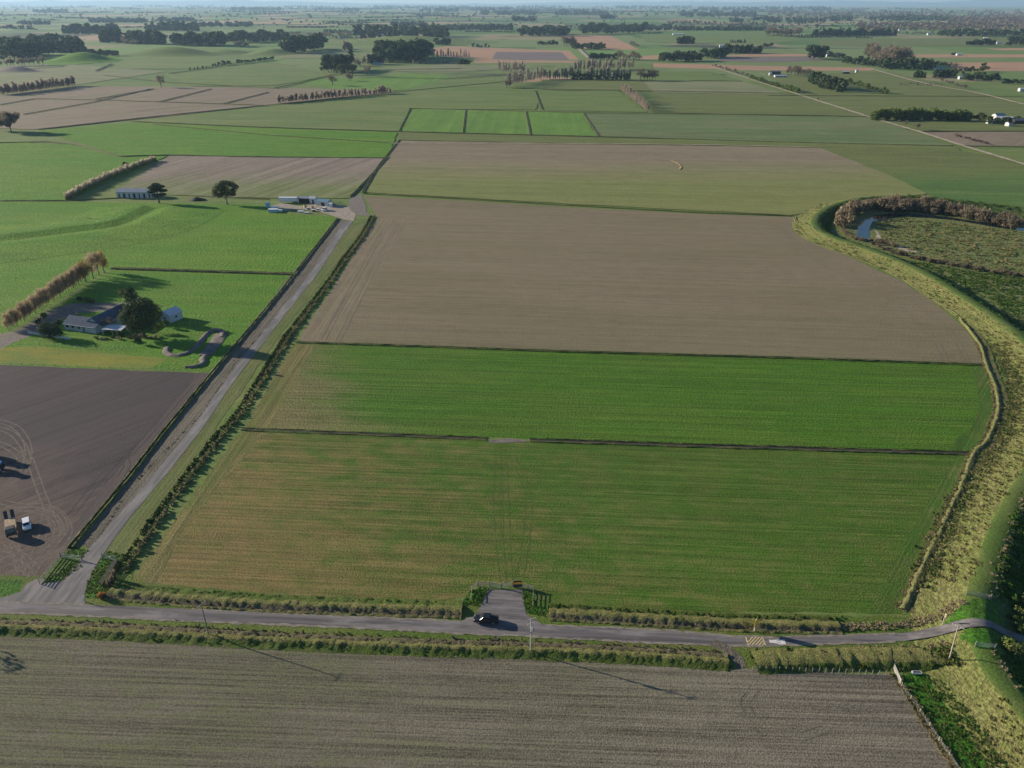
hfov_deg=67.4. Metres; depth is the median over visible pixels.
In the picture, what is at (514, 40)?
ground
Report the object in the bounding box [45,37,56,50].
evergreen tree
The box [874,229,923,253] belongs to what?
sand bar
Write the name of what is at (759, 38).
field
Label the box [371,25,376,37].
conifer tree
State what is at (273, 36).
macrocarpa tree
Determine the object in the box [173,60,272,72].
ditch
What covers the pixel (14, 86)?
poplar tree
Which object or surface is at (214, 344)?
dirt track
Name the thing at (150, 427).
tyre track
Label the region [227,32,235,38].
macrocarpa tree
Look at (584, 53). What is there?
track
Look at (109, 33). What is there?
conifer tree
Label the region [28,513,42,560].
tyre track
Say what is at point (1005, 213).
willow shrub
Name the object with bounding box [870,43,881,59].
deciduous tree
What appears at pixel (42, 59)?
deciduous tree
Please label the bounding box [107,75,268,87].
ditch
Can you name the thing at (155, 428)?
tyre track
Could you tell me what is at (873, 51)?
deciduous tree
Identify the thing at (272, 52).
hill
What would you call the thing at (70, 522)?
tyre track
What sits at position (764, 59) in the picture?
field
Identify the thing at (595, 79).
ditch
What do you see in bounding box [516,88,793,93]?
ditch
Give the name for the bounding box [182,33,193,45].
evergreen tree
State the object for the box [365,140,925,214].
field
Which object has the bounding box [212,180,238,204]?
eucalyptus tree
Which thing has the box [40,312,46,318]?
garden shrub
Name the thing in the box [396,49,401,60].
evergreen tree
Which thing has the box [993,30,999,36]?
macrocarpa tree
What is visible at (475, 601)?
lush tufts
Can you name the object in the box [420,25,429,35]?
conifer tree
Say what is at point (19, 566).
tyre track
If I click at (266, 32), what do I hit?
macrocarpa tree
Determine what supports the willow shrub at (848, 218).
on the river flat at (852, 227)
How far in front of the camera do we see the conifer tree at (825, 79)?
1185.77 m
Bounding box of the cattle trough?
[912,671,921,674]
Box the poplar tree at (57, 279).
[52,276,62,296]
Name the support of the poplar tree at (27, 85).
on the field at (139, 106)
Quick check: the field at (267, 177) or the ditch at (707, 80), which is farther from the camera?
the ditch at (707, 80)
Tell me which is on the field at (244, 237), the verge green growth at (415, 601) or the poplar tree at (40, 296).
the poplar tree at (40, 296)
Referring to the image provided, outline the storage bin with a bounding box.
[267,208,277,211]
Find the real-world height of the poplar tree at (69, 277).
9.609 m
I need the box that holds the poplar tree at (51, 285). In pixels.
[46,282,55,300]
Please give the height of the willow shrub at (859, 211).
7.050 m
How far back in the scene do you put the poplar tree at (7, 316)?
312.56 m
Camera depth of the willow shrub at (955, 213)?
479.25 m
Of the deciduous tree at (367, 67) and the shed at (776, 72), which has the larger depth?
the shed at (776, 72)
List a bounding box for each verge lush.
[0,579,22,595]
[47,560,76,582]
[61,548,85,557]
[84,552,122,598]
[463,589,486,605]
[523,591,547,615]
[897,673,986,767]
[944,599,1001,624]
[959,628,1001,647]
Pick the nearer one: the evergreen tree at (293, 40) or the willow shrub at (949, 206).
the willow shrub at (949, 206)
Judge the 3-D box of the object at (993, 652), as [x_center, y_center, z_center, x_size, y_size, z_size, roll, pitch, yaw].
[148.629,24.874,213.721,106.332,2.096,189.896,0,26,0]
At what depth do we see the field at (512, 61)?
1744.63 m
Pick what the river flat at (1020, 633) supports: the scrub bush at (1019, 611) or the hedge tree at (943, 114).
the scrub bush at (1019, 611)
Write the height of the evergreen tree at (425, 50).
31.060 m
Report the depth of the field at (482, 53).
2101.93 m
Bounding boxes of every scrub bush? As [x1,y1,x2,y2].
[999,635,1023,654]
[1008,612,1023,621]
[1013,605,1023,615]
[1013,622,1023,634]
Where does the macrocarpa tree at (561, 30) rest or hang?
on the ground at (514, 40)
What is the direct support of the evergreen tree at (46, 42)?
on the ground at (514, 40)
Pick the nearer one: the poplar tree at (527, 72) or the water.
the water
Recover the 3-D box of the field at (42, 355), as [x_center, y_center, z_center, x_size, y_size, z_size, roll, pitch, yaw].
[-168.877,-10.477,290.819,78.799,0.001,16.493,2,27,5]
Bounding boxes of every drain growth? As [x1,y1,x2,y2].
[70,371,212,545]
[122,215,375,572]
[213,219,336,370]
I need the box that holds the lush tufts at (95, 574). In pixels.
[42,547,123,597]
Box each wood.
[0,4,950,30]
[554,8,1023,30]
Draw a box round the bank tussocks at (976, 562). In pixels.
[915,341,1023,582]
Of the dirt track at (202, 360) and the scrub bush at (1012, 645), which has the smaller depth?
the scrub bush at (1012, 645)
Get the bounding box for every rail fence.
[38,551,60,583]
[99,556,117,585]
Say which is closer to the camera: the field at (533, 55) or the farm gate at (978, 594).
the farm gate at (978, 594)
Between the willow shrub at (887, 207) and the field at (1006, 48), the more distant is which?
the field at (1006, 48)
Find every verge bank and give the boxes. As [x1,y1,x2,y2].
[0,620,730,671]
[104,582,462,618]
[549,603,842,634]
[750,646,948,674]
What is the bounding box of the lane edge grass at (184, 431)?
[99,314,277,534]
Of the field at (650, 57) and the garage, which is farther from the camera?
the field at (650, 57)
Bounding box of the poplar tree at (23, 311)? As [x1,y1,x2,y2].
[14,301,26,320]
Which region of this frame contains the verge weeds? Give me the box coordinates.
[770,645,959,670]
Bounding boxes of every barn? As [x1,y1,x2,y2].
[116,188,156,197]
[933,67,946,69]
[992,113,1005,116]
[994,116,1013,121]
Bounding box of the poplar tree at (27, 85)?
[25,81,30,91]
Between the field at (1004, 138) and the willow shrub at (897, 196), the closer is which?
the willow shrub at (897, 196)
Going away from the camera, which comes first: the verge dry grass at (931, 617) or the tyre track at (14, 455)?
the verge dry grass at (931, 617)
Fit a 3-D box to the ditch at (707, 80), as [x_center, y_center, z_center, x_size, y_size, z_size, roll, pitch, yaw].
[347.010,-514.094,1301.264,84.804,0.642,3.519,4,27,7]
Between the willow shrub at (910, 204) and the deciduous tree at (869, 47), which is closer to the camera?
the willow shrub at (910, 204)
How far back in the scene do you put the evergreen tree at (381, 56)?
1662.09 m
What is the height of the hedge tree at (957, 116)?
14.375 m
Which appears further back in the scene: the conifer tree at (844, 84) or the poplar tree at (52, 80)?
the poplar tree at (52, 80)
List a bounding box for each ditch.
[0,98,267,105]
[0,141,387,157]
[0,197,118,200]
[26,89,147,113]
[41,81,502,128]
[68,218,338,547]
[96,89,150,98]
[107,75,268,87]
[111,267,296,274]
[135,121,951,145]
[154,124,389,142]
[162,89,209,100]
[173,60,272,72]
[191,195,268,199]
[226,92,267,102]
[241,427,486,440]
[275,68,460,87]
[296,340,983,365]
[350,157,388,195]
[362,139,400,192]
[362,193,793,216]
[371,74,511,78]
[399,108,411,130]
[412,108,866,116]
[462,109,466,131]
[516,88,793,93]
[525,111,530,134]
[530,438,972,455]
[534,90,542,108]
[563,79,634,79]
[583,113,599,135]
[691,80,724,80]
[793,216,964,318]
[899,319,1009,613]
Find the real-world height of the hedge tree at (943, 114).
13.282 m
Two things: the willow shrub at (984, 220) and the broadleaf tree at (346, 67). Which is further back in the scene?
the broadleaf tree at (346, 67)
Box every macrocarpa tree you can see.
[117,297,162,337]
[147,183,166,202]
[169,32,181,45]
[178,37,184,44]
[191,34,201,44]
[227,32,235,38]
[232,31,244,41]
[245,33,252,40]
[253,35,260,42]
[256,29,263,39]
[262,30,271,40]
[269,32,278,41]
[274,29,283,39]
[517,28,523,35]
[529,28,535,35]
[535,27,543,35]
[548,27,555,35]
[557,26,565,35]
[592,26,598,33]
[597,23,602,30]
[603,26,610,32]
[619,25,626,31]
[632,25,639,31]
[986,28,992,34]
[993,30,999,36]
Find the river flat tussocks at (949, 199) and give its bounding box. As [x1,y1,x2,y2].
[834,194,1023,219]
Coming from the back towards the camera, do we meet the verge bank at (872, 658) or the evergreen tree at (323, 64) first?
the evergreen tree at (323, 64)
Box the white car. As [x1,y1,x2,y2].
[21,516,31,530]
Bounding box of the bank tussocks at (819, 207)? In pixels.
[796,203,1016,339]
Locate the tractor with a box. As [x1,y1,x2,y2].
[0,461,4,472]
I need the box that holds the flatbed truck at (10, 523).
[3,509,17,537]
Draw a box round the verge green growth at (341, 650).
[2,632,733,668]
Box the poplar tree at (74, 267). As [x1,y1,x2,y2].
[72,264,82,283]
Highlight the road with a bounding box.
[0,603,1023,644]
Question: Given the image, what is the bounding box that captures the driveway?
[0,303,121,348]
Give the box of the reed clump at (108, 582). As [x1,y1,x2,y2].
[105,579,111,586]
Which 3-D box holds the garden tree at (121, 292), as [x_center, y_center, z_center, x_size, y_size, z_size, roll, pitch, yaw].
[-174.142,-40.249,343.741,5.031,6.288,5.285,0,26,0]
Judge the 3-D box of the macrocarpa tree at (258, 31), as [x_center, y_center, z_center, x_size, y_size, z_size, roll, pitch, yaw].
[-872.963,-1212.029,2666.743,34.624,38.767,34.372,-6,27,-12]
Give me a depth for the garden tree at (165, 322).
314.89 m
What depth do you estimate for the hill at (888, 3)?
33888.69 m
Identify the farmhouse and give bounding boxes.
[62,303,122,333]
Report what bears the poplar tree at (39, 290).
on the field at (244, 237)
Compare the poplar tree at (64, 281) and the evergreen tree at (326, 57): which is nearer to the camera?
the poplar tree at (64, 281)
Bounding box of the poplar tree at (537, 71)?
[535,66,538,80]
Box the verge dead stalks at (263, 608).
[159,600,430,614]
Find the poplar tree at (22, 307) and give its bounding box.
[14,301,27,314]
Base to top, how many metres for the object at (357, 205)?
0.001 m
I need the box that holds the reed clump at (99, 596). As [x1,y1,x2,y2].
[96,591,101,599]
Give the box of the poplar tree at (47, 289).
[44,287,51,303]
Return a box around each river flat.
[828,208,1023,328]
[1016,604,1023,660]
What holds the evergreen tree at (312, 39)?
on the ground at (514, 40)
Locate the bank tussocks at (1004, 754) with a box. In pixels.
[955,697,1023,767]
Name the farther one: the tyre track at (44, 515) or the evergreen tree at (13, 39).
the evergreen tree at (13, 39)
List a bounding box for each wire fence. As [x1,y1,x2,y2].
[10,362,210,371]
[213,275,295,368]
[752,665,893,674]
[901,682,960,767]
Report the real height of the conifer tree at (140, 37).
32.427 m
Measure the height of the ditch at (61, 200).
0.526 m
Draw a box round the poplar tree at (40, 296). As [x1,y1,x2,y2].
[34,289,43,308]
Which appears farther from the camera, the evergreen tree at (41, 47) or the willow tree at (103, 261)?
the evergreen tree at (41, 47)
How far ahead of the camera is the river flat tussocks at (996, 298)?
363.85 m
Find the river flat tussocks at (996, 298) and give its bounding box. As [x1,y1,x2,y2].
[900,258,1023,324]
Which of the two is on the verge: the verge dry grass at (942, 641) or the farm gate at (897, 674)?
the verge dry grass at (942, 641)
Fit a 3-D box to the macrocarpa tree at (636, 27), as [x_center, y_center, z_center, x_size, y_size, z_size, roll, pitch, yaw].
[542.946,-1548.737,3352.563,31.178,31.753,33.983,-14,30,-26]
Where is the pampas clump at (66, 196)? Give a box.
[63,192,70,199]
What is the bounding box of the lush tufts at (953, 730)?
[905,676,1009,767]
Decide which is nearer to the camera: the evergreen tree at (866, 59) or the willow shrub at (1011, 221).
the willow shrub at (1011, 221)
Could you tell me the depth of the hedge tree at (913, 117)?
870.29 m
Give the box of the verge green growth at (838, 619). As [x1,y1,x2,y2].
[548,604,844,620]
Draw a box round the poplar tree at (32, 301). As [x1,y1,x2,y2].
[27,294,36,312]
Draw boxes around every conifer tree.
[54,40,63,52]
[60,37,65,50]
[63,39,74,52]
[71,35,81,51]
[72,40,80,51]
[78,40,86,51]
[84,23,89,32]
[94,24,98,32]
[98,30,103,42]
[102,29,109,42]
[104,29,111,42]
[114,30,121,42]
[115,28,123,42]
[122,286,139,308]
[127,31,135,43]
[132,30,139,43]
[137,33,143,43]
[143,29,150,43]
[143,34,148,43]
[151,29,161,44]
[156,31,163,44]
[160,21,166,29]
[162,34,166,43]
[170,20,175,30]
[347,48,354,56]
[352,25,357,35]
[356,23,360,33]
[367,25,371,36]
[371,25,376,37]
[383,24,387,36]
[386,27,392,36]
[392,27,396,35]
[404,25,408,35]
[409,26,415,35]
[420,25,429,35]
[437,29,442,37]
[445,27,449,36]
[733,44,737,53]
[809,71,815,82]
[818,76,825,87]
[821,77,827,88]
[825,77,831,88]
[829,80,834,89]
[839,79,848,91]
[894,60,899,68]
[902,58,907,68]
[906,58,912,69]
[921,58,928,69]
[929,58,933,67]
[944,69,949,76]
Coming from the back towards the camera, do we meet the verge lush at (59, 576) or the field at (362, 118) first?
the field at (362, 118)
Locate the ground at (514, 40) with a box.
[0,5,1023,81]
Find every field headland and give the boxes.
[61,373,208,543]
[133,432,261,582]
[247,344,312,427]
[300,218,408,341]
[870,455,968,613]
[947,366,995,450]
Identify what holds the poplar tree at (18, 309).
on the field at (244, 237)
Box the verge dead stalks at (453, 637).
[0,617,717,652]
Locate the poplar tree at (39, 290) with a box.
[35,288,45,305]
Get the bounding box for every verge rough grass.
[12,623,724,657]
[105,589,452,615]
[545,606,831,632]
[749,643,964,671]
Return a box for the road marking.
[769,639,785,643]
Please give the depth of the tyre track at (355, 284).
362.86 m
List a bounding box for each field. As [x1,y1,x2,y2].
[0,64,165,86]
[0,86,393,128]
[0,142,165,199]
[0,201,335,332]
[0,269,289,371]
[0,346,166,368]
[0,365,195,575]
[0,635,953,767]
[39,123,397,156]
[48,56,120,65]
[109,48,264,68]
[122,156,381,197]
[144,82,539,120]
[145,106,408,130]
[153,431,959,613]
[161,62,329,85]
[245,343,994,449]
[275,52,355,58]
[294,76,352,85]
[302,196,982,362]
[325,73,455,89]
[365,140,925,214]
[385,64,534,70]
[398,132,959,149]
[401,109,596,135]
[411,75,532,90]
[433,46,577,59]
[473,59,579,62]
[492,52,568,59]
[536,91,647,111]
[541,79,651,91]
[544,64,652,74]
[564,35,638,49]
[586,114,951,144]
[640,31,805,44]
[640,55,658,58]
[640,71,740,80]
[643,81,784,93]
[651,93,862,115]
[652,63,873,70]
[717,57,824,61]
[726,53,811,56]
[769,72,1023,114]
[819,37,1023,46]
[822,148,1023,205]
[880,113,1023,131]
[911,54,1023,57]
[926,131,1023,145]
[946,62,1023,70]
[985,48,1023,49]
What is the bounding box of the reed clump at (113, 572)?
[109,569,116,578]
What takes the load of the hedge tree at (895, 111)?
on the field at (935, 124)
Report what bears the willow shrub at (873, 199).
on the river flat at (852, 227)
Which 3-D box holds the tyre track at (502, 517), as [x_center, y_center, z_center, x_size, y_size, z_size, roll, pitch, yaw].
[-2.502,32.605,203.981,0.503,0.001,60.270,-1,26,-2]
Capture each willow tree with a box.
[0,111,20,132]
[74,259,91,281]
[83,252,97,278]
[86,251,100,274]
[96,250,108,272]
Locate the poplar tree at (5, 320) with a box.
[0,313,9,330]
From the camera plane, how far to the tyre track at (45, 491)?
209.72 m
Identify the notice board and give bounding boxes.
[513,580,521,587]
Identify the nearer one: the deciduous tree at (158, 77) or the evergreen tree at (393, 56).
the deciduous tree at (158, 77)
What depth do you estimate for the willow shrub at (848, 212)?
463.08 m
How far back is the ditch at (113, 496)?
251.37 m
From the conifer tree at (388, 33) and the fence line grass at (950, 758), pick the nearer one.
the fence line grass at (950, 758)
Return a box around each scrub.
[0,4,876,30]
[998,523,1023,606]
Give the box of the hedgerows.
[0,6,972,37]
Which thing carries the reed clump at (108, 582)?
on the verge
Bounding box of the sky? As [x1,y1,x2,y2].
[0,0,970,3]
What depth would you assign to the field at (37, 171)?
618.16 m
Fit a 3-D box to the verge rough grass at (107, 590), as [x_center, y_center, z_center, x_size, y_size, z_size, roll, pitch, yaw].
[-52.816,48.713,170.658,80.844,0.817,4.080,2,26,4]
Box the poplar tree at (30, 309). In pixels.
[25,301,33,316]
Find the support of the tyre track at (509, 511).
on the field at (694, 529)
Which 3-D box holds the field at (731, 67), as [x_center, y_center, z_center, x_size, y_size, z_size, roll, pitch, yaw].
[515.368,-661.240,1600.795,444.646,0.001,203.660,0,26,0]
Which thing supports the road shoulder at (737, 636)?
on the road
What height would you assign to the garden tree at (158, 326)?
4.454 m
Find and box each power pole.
[197,602,208,634]
[526,618,535,650]
[949,624,962,657]
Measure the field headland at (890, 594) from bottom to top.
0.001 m
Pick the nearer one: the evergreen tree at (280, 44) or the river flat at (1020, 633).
the river flat at (1020, 633)
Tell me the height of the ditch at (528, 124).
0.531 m
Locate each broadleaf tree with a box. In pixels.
[337,64,344,74]
[343,64,349,70]
[349,64,356,74]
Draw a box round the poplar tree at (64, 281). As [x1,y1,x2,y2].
[58,274,68,291]
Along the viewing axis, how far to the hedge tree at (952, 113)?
865.67 m
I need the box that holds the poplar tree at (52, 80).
[50,76,56,88]
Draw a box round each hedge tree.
[869,111,878,119]
[871,111,879,119]
[877,108,889,119]
[878,108,892,118]
[888,106,900,118]
[892,109,903,118]
[902,110,910,119]
[906,106,917,119]
[910,107,919,119]
[911,107,923,117]
[928,107,940,119]
[936,109,949,119]
[950,110,958,120]
[953,108,962,120]
[955,108,967,120]
[964,111,972,120]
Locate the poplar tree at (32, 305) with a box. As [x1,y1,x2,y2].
[24,298,34,314]
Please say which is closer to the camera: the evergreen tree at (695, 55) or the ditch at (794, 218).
the ditch at (794, 218)
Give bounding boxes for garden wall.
[28,331,70,339]
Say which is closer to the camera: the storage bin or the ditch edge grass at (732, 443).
the ditch edge grass at (732, 443)
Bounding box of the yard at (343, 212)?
[273,203,355,220]
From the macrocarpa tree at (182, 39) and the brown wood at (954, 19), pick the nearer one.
the macrocarpa tree at (182, 39)
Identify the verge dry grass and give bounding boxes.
[769,599,967,632]
[802,639,949,648]
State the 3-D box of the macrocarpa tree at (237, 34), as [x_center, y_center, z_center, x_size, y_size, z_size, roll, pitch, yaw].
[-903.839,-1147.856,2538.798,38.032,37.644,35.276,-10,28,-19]
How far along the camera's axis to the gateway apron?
169.38 m
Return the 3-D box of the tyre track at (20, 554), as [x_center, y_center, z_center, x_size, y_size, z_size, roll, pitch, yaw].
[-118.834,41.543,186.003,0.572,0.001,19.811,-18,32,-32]
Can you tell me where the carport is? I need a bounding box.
[102,324,124,334]
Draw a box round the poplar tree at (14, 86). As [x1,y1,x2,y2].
[10,81,17,92]
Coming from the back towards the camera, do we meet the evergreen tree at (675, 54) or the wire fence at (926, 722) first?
the evergreen tree at (675, 54)
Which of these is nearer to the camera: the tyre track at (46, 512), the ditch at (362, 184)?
the tyre track at (46, 512)
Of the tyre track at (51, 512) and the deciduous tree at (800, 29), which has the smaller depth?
the tyre track at (51, 512)
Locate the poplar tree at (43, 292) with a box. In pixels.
[40,287,49,305]
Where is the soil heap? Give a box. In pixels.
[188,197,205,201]
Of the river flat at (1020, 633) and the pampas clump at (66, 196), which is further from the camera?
the pampas clump at (66, 196)
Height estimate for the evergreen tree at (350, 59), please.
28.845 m
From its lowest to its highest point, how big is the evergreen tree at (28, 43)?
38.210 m
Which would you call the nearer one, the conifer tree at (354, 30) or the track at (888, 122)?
the track at (888, 122)
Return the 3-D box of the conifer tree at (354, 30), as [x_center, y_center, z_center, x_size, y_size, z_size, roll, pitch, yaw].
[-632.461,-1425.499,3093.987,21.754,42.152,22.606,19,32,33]
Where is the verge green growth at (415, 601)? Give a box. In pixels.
[123,584,464,608]
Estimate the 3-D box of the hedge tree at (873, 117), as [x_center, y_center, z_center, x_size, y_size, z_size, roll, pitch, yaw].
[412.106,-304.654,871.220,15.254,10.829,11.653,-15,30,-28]
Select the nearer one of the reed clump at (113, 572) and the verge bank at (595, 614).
the verge bank at (595, 614)
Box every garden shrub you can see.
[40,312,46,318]
[83,297,90,302]
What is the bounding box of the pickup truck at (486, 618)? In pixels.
[473,613,498,624]
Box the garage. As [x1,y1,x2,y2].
[112,317,126,328]
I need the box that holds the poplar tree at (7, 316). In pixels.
[1,311,13,328]
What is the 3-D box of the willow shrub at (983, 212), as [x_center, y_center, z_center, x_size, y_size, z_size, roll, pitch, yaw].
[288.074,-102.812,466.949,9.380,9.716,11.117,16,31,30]
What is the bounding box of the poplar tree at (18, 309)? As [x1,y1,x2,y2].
[15,305,23,322]
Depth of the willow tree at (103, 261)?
377.83 m
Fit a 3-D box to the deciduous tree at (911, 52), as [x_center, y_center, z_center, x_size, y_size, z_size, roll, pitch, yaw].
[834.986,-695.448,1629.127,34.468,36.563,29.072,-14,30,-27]
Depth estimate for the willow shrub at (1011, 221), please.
450.12 m
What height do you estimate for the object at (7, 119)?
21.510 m
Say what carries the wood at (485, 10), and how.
on the ground at (514, 40)
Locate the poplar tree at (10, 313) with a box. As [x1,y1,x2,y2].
[6,310,17,325]
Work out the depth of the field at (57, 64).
1679.37 m
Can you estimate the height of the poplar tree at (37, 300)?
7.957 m
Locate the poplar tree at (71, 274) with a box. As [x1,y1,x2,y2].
[68,269,76,287]
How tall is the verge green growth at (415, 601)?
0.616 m
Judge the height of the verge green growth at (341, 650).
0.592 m
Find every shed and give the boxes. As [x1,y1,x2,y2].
[160,306,182,322]
[298,196,309,202]
[309,196,316,203]
[315,198,331,205]
[770,71,780,74]
[1004,121,1013,125]
[1011,119,1023,123]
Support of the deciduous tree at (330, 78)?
on the field at (323, 81)
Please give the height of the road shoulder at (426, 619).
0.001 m
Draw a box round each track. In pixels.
[0,419,32,486]
[0,423,25,485]
[0,426,30,487]
[0,430,23,484]
[0,441,24,469]
[0,446,17,469]
[0,503,64,562]
[0,550,31,570]
[0,556,36,572]
[0,561,29,576]
[2,542,24,575]
[2,545,38,567]
[6,500,72,563]
[8,507,63,547]
[8,537,17,574]
[9,539,34,575]
[14,510,60,554]
[14,511,55,545]
[16,506,68,555]
[16,535,26,573]
[26,459,51,526]
[26,539,53,579]
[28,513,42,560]
[32,457,58,524]
[34,539,60,577]
[35,511,49,559]
[66,456,130,515]
[73,459,123,515]
[101,386,192,464]
[104,384,188,461]
[162,328,225,356]
[185,354,208,368]
[199,333,227,355]
[320,223,385,338]
[325,224,388,338]
[335,224,395,339]
[340,223,399,339]
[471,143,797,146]
[493,448,500,583]
[499,448,507,581]
[500,448,505,583]
[505,449,513,580]
[509,459,525,574]
[515,457,532,575]
[578,49,596,63]
[710,639,746,667]
[713,67,1023,164]
[740,685,828,739]
[749,690,822,731]
[776,225,943,360]
[779,225,948,360]
[787,226,964,361]
[789,225,970,361]
[869,68,1023,103]
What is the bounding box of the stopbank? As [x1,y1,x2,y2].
[792,195,1023,767]
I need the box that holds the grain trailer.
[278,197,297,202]
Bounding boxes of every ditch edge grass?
[529,437,969,451]
[894,341,999,610]
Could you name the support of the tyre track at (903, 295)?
on the field at (470, 274)
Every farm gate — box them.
[59,552,81,559]
[893,664,901,684]
[966,590,992,599]
[974,641,996,648]
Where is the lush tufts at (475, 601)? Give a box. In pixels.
[462,589,544,615]
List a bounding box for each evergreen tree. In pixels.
[0,40,21,59]
[0,49,8,60]
[3,48,14,58]
[4,36,21,41]
[13,42,29,57]
[24,41,40,54]
[26,47,35,57]
[30,41,46,56]
[41,39,54,54]
[43,32,59,44]
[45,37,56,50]
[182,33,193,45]
[201,35,211,44]
[206,30,218,45]
[211,32,223,46]
[219,31,224,45]
[278,41,289,50]
[283,36,299,51]
[286,37,296,51]
[295,37,306,52]
[300,35,309,48]
[306,34,319,49]
[317,35,326,48]
[319,62,327,71]
[320,54,334,71]
[329,56,342,72]
[335,54,348,63]
[346,54,354,63]
[366,54,374,62]
[372,45,382,56]
[374,39,389,45]
[375,42,389,48]
[377,49,387,57]
[378,54,385,61]
[385,45,397,62]
[388,52,396,62]
[390,40,401,53]
[396,42,411,62]
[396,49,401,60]
[404,43,418,62]
[413,43,422,60]
[414,39,426,56]
[421,46,430,59]
[661,52,670,61]
[672,51,680,61]
[681,53,688,61]
[691,53,698,60]
[696,53,702,60]
[699,48,708,57]
[708,49,716,58]
[717,47,725,56]
[722,47,730,54]
[804,44,819,58]
[806,45,820,59]
[817,45,829,59]
[863,57,869,64]
[882,60,889,68]
[965,74,971,80]
[988,74,996,79]
[1005,36,1015,44]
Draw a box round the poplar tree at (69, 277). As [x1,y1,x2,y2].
[63,271,71,289]
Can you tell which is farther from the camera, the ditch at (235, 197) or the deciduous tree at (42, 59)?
the deciduous tree at (42, 59)
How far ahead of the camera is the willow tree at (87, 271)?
365.59 m
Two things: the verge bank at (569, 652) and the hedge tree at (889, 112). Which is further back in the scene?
the hedge tree at (889, 112)
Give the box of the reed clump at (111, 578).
[108,574,114,583]
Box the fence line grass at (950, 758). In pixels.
[889,672,959,767]
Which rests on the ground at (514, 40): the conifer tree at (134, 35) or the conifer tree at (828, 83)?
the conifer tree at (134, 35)
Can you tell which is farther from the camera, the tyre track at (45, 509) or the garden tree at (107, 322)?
the garden tree at (107, 322)
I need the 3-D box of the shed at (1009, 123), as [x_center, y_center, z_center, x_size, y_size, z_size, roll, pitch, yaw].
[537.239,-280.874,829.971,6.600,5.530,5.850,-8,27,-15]
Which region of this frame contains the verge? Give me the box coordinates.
[0,546,925,674]
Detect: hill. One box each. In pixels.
[0,0,456,4]
[0,66,45,72]
[35,52,122,62]
[102,47,229,56]
[208,49,250,54]
[244,48,304,56]
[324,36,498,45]
[457,1,735,4]
[686,0,1023,5]
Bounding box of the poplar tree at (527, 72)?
[525,67,528,80]
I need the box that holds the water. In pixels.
[856,213,1023,240]
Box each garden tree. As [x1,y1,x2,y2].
[36,321,62,337]
[52,318,62,324]
[101,317,114,324]
[116,331,124,338]
[117,287,128,297]
[133,336,141,342]
[151,323,162,332]
[162,320,168,327]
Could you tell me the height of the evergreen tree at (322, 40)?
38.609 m
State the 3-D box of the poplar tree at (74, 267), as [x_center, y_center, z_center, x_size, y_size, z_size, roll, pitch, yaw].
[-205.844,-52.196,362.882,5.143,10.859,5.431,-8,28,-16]
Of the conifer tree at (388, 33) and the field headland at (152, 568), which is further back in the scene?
the conifer tree at (388, 33)
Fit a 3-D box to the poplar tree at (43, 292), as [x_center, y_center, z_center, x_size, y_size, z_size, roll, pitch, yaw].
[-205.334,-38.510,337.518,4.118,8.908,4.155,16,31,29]
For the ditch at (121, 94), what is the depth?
1106.14 m
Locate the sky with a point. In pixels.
(329, 1)
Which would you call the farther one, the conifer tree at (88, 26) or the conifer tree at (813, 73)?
the conifer tree at (88, 26)
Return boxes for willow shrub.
[833,214,855,223]
[834,207,853,218]
[834,218,849,227]
[838,203,857,213]
[846,200,866,214]
[849,199,864,211]
[854,205,863,214]
[862,198,881,205]
[862,201,869,211]
[877,199,888,208]
[879,195,893,201]
[884,193,902,200]
[884,204,890,210]
[887,201,897,211]
[895,201,907,210]
[901,199,914,211]
[914,201,928,211]
[920,194,931,204]
[929,198,944,210]
[929,206,938,213]
[943,208,953,214]
[944,202,962,210]
[951,209,961,215]
[959,205,974,210]
[961,207,981,219]
[975,208,991,221]
[979,213,991,222]
[980,206,991,217]
[990,211,1001,223]
[992,214,1006,224]
[997,210,1016,225]
[1000,217,1008,226]
[1005,215,1023,228]
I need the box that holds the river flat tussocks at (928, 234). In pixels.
[876,217,1023,272]
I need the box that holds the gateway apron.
[461,590,543,627]
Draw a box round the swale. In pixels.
[0,205,224,262]
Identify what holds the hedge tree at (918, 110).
on the field at (935, 124)
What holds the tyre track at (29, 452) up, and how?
on the field at (79, 426)
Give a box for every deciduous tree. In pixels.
[37,55,46,64]
[156,75,164,86]
[326,74,337,85]
[363,65,370,75]
[560,36,567,42]
[636,67,645,79]
[652,69,658,76]
[796,27,803,35]
[864,43,880,59]
[869,46,882,55]
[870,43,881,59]
[878,52,887,60]
[880,45,892,57]
[885,44,904,62]
[888,47,902,62]
[891,49,902,60]
[899,47,909,58]
[903,47,913,58]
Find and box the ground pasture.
[0,82,1023,767]
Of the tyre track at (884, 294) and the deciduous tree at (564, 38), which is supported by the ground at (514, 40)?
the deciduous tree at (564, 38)
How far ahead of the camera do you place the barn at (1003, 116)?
862.97 m
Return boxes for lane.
[0,221,352,604]
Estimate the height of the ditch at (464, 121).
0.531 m
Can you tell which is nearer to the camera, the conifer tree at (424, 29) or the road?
the road
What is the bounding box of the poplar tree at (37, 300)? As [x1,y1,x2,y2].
[34,294,41,310]
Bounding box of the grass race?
[77,219,345,547]
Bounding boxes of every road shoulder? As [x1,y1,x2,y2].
[0,601,83,604]
[0,611,895,646]
[192,608,447,621]
[544,624,895,637]
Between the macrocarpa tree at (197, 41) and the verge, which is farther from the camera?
the macrocarpa tree at (197, 41)
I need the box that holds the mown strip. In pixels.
[105,219,370,553]

